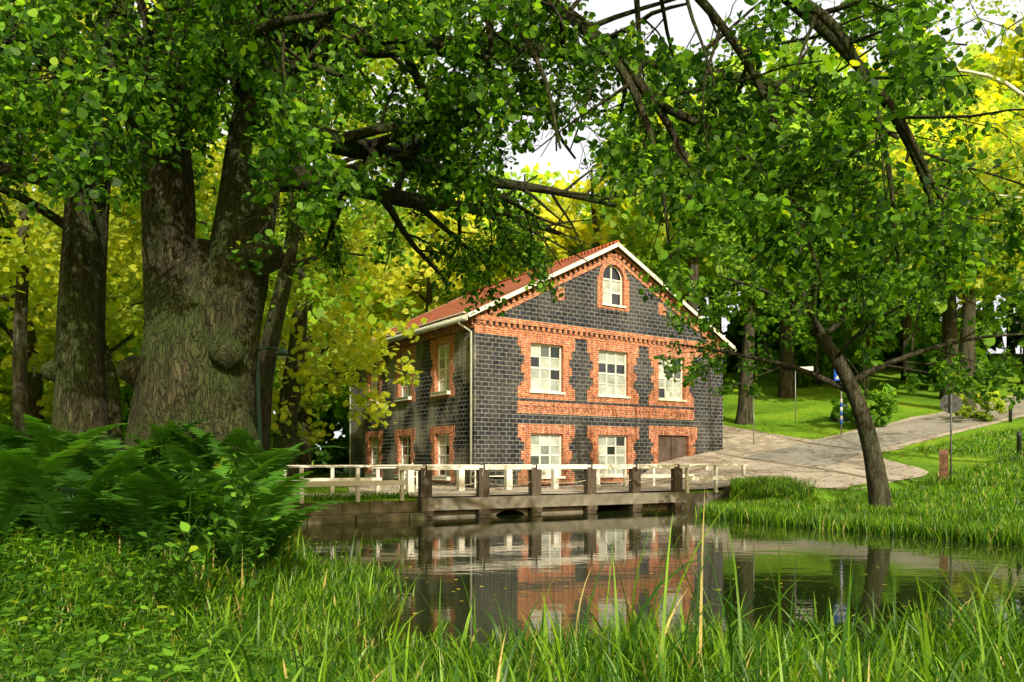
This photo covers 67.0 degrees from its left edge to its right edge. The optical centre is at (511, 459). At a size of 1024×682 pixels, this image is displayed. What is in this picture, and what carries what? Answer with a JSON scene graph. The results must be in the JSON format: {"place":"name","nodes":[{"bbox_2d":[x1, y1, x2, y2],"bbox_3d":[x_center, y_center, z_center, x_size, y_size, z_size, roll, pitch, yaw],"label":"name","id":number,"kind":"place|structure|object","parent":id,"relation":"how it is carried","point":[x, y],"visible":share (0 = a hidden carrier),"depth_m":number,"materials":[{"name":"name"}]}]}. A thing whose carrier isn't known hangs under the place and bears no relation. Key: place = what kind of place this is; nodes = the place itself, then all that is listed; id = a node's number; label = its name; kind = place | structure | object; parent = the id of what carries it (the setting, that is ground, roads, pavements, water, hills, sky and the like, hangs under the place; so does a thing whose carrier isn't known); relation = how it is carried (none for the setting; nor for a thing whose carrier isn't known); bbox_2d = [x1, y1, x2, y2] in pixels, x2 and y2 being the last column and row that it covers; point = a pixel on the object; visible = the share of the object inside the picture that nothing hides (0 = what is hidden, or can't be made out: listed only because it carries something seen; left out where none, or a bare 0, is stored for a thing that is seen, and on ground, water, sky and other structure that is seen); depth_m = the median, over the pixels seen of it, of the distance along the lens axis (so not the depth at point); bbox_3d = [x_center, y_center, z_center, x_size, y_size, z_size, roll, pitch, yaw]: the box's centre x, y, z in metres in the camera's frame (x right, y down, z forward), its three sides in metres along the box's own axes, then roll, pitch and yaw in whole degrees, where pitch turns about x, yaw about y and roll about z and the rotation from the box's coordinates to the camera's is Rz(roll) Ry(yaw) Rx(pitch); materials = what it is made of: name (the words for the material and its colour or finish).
{"place":"outdoors","nodes":[
{"label":"outdoors","id":0,"kind":"place"},
{"bbox_2d":[0,353,1023,657],"bbox_3d":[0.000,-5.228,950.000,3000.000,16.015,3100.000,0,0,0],"label":"ground","id":1,"kind":"structure","parent":0,"point":[808,405],"depth_m":40.67,"materials":[{"name":"green plant"}]},
{"bbox_2d":[8,538,285,639],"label":"leaf litter","id":2,"kind":"object","parent":1,"relation":"on","point":[154,581],"depth_m":7.31,"materials":[{"name":"green plant"}]},
{"bbox_2d":[0,499,330,681],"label":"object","id":3,"kind":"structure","parent":1,"relation":"on","point":[108,564],"depth_m":6.43,"materials":[{"name":"green plant"}]},
{"bbox_2d":[0,495,331,681],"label":"ground cover plants","id":4,"kind":"object","parent":1,"relation":"on","point":[153,669],"visible":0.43,"depth_m":5.74,"materials":[{"name":"green plant"}]},
{"bbox_2d":[0,413,347,575],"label":"ferns","id":5,"kind":"object","parent":1,"relation":"on","point":[64,483],"visible":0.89,"depth_m":7.51,"materials":[{"name":"green plant"}]},
{"bbox_2d":[137,439,287,646],"bbox_3d":[-2.674,0.690,6.947,1.062,1.793,2.349,0,0,0],"label":"sapling","id":6,"kind":"object","parent":1,"relation":"on","point":[186,526],"depth_m":6.85,"materials":[{"name":"green plant"}]},
{"bbox_2d":[0,20,463,489],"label":"grove trunks","id":7,"kind":"object","parent":1,"relation":"on","point":[272,329],"visible":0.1,"depth_m":24.78,"materials":[{"name":"brown wood"}]},
{"bbox_2d":[256,346,288,444],"bbox_3d":[-4.810,-0.385,15.500,0.652,3.780,0.260,0,0,0],"label":"park lamp","id":8,"kind":"object","parent":1,"relation":"on","point":[281,353],"visible":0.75,"depth_m":15.47,"materials":[{"name":"black metal"}]},
{"bbox_2d":[285,467,724,524],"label":"sluice dam","id":9,"kind":"structure","parent":1,"relation":"on","point":[425,504],"depth_m":22.78,"materials":[{"name":"stone"}]},
{"bbox_2d":[281,464,747,503],"bbox_3d":[-1.213,0.760,24.202,22.694,1.240,3.691,0,0,-29],"label":"railing","id":10,"kind":"object","parent":9,"relation":"on","point":[357,481],"visible":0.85,"depth_m":24.20,"materials":[{"name":"paint"}]},
{"bbox_2d":[0,0,1023,454],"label":"alder trunks and branches","id":11,"kind":"object","parent":1,"relation":"on","point":[204,306],"visible":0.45,"depth_m":9.63,"materials":[{"name":"brown plant"}]},
{"bbox_2d":[0,0,1023,368],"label":"alder leaves","id":12,"kind":"object","parent":11,"relation":"attached to","point":[308,210],"visible":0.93,"depth_m":8.01,"materials":[{"name":"green plant"}]},
{"bbox_2d":[0,0,1023,464],"bbox_3d":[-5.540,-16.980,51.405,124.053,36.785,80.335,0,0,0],"label":"yellow grove foliage","id":13,"kind":"object","parent":1,"relation":"on","point":[124,248],"visible":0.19,"depth_m":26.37,"materials":[{"name":"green plant"}]},
{"bbox_2d":[0,42,1023,474],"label":"grove trunks","id":14,"kind":"object","parent":1,"relation":"on","point":[744,414],"visible":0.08,"depth_m":40.68,"materials":[{"name":"brown plant"}]},
{"bbox_2d":[47,296,1001,474],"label":"bushes","id":15,"kind":"object","parent":1,"relation":"on","point":[885,408],"visible":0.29,"depth_m":48.73,"materials":[{"name":"green plant"}]},
{"bbox_2d":[349,240,735,487],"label":"house","id":16,"kind":"structure","parent":1,"relation":"on","point":[576,375],"depth_m":31.43,"materials":[{"name":"black brick"}]},
{"bbox_2d":[154,452,1023,681],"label":"reed grass","id":17,"kind":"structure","parent":1,"relation":"on","point":[699,663],"depth_m":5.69,"materials":[{"name":"green plant"}]},
{"bbox_2d":[267,369,1023,588],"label":"fallen leaves","id":18,"kind":"object","parent":1,"relation":"on","point":[784,441],"visible":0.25,"depth_m":33.60,"materials":[{"name":"green plant"}]},
{"bbox_2d":[289,426,1023,514],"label":"rough grass tufts","id":19,"kind":"object","parent":1,"relation":"on","point":[964,503],"visible":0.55,"depth_m":23.03,"materials":[{"name":"green plant"}]},
{"bbox_2d":[753,366,812,444],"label":"street name sign","id":20,"kind":"object","parent":1,"relation":"on","point":[810,368],"visible":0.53,"depth_m":41.25,"materials":[{"name":"metal"}]},
{"bbox_2d":[742,286,854,334],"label":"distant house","id":21,"kind":"structure","parent":1,"relation":"on","point":[827,307],"depth_m":76.21,"materials":[{"name":"paint"}]},
{"bbox_2d":[834,370,842,434],"bbox_3d":[15.749,-2.694,36.999,0.640,3.470,0.122,0,0,23],"label":"pedestrian crossing sign","id":22,"kind":"object","parent":1,"relation":"on","point":[836,377],"visible":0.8,"depth_m":36.97,"materials":[{"name":"metal"}]},
{"bbox_2d":[653,163,1023,508],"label":"leaning tree","id":23,"kind":"object","parent":1,"relation":"on","point":[899,278],"depth_m":19.79,"materials":[{"name":"green plant"}]},
{"bbox_2d":[830,403,851,421],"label":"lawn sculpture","id":24,"kind":"object","parent":1,"relation":"on","point":[834,419],"visible":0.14,"depth_m":40.70,"materials":[{"name":"metal"}]},
{"bbox_2d":[695,473,1023,545],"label":"bank reeds","id":25,"kind":"object","parent":1,"relation":"on","point":[759,499],"visible":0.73,"depth_m":18.65,"materials":[{"name":"green plant"}]},
{"bbox_2d":[752,395,1023,454],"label":"edging","id":26,"kind":"object","parent":1,"relation":"on","point":[948,432],"visible":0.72,"depth_m":35.98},
{"bbox_2d":[836,0,1023,420],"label":"birch foliage","id":27,"kind":"object","parent":1,"relation":"on","point":[966,411],"visible":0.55,"depth_m":20.18,"materials":[{"name":"yellow plant"}]},
{"bbox_2d":[939,450,947,480],"bbox_3d":[13.950,0.195,25.000,0.260,1.050,0.160,0,0,29],"label":"wooden post","id":28,"kind":"object","parent":1,"relation":"on","point":[943,463],"visible":0.84,"depth_m":24.95,"materials":[{"name":"wood"}]},
{"bbox_2d":[940,394,961,477],"bbox_3d":[14.307,-0.669,25.212,0.640,2.970,0.087,0,0,30],"label":"round sign","id":29,"kind":"object","parent":1,"relation":"on","point":[951,403],"visible":0.88,"depth_m":25.19,"materials":[{"name":"black metal"}]},
{"bbox_2d":[940,17,1023,199],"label":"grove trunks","id":30,"kind":"object","parent":1,"relation":"on","point":[1011,87],"visible":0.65,"depth_m":15.60,"materials":[{"name":"brown wood"}]},
{"bbox_2d":[1008,407,1023,452],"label":"bollards","id":31,"kind":"object","parent":1,"relation":"on","point":[1019,441],"visible":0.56,"depth_m":28.25,"materials":[{"name":"metal"}]},
{"bbox_2d":[1,0,1023,449],"label":"sky","id":32,"kind":"structure","parent":0,"point":[680,26],"materials":[{"name":"white"}]},
{"bbox_2d":[339,425,818,469],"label":"side path","id":33,"kind":"structure","parent":0,"point":[735,434],"depth_m":37.64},
{"bbox_2d":[295,440,928,497],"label":"paved ground","id":34,"kind":"structure","parent":0,"point":[835,477],"depth_m":29.18,"materials":[{"name":"beige stone"}]},
{"bbox_2d":[399,463,417,488],"bbox_3d":[-3.720,0.580,27.712,0.540,0.920,0.550,0,0,-29],"label":"garden chair","id":35,"kind":"object","parent":34,"relation":"on","point":[416,476],"visible":0.45,"depth_m":27.61,"materials":[{"name":"white paint"}]},
{"bbox_2d":[468,470,512,487],"bbox_3d":[-0.799,0.567,28.831,1.600,0.950,0.585,0,0,-29],"label":"garden bench","id":36,"kind":"object","parent":34,"relation":"on","point":[474,476],"visible":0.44,"depth_m":28.25,"materials":[{"name":"white paint"}]},
{"bbox_2d":[253,507,1023,680],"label":"water","id":37,"kind":"structure","parent":0,"point":[492,556],"depth_m":11.74,"materials":[{"name":"green liquid"}]},
{"bbox_2d":[290,511,1023,664],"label":"floating leaves","id":38,"kind":"object","parent":37,"relation":"on","point":[603,566],"visible":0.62,"depth_m":12.05,"materials":[{"name":"green plant"}]},
{"bbox_2d":[740,397,1023,466],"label":"uphill road","id":39,"kind":"structure","parent":0,"point":[824,453],"depth_m":35.02,"materials":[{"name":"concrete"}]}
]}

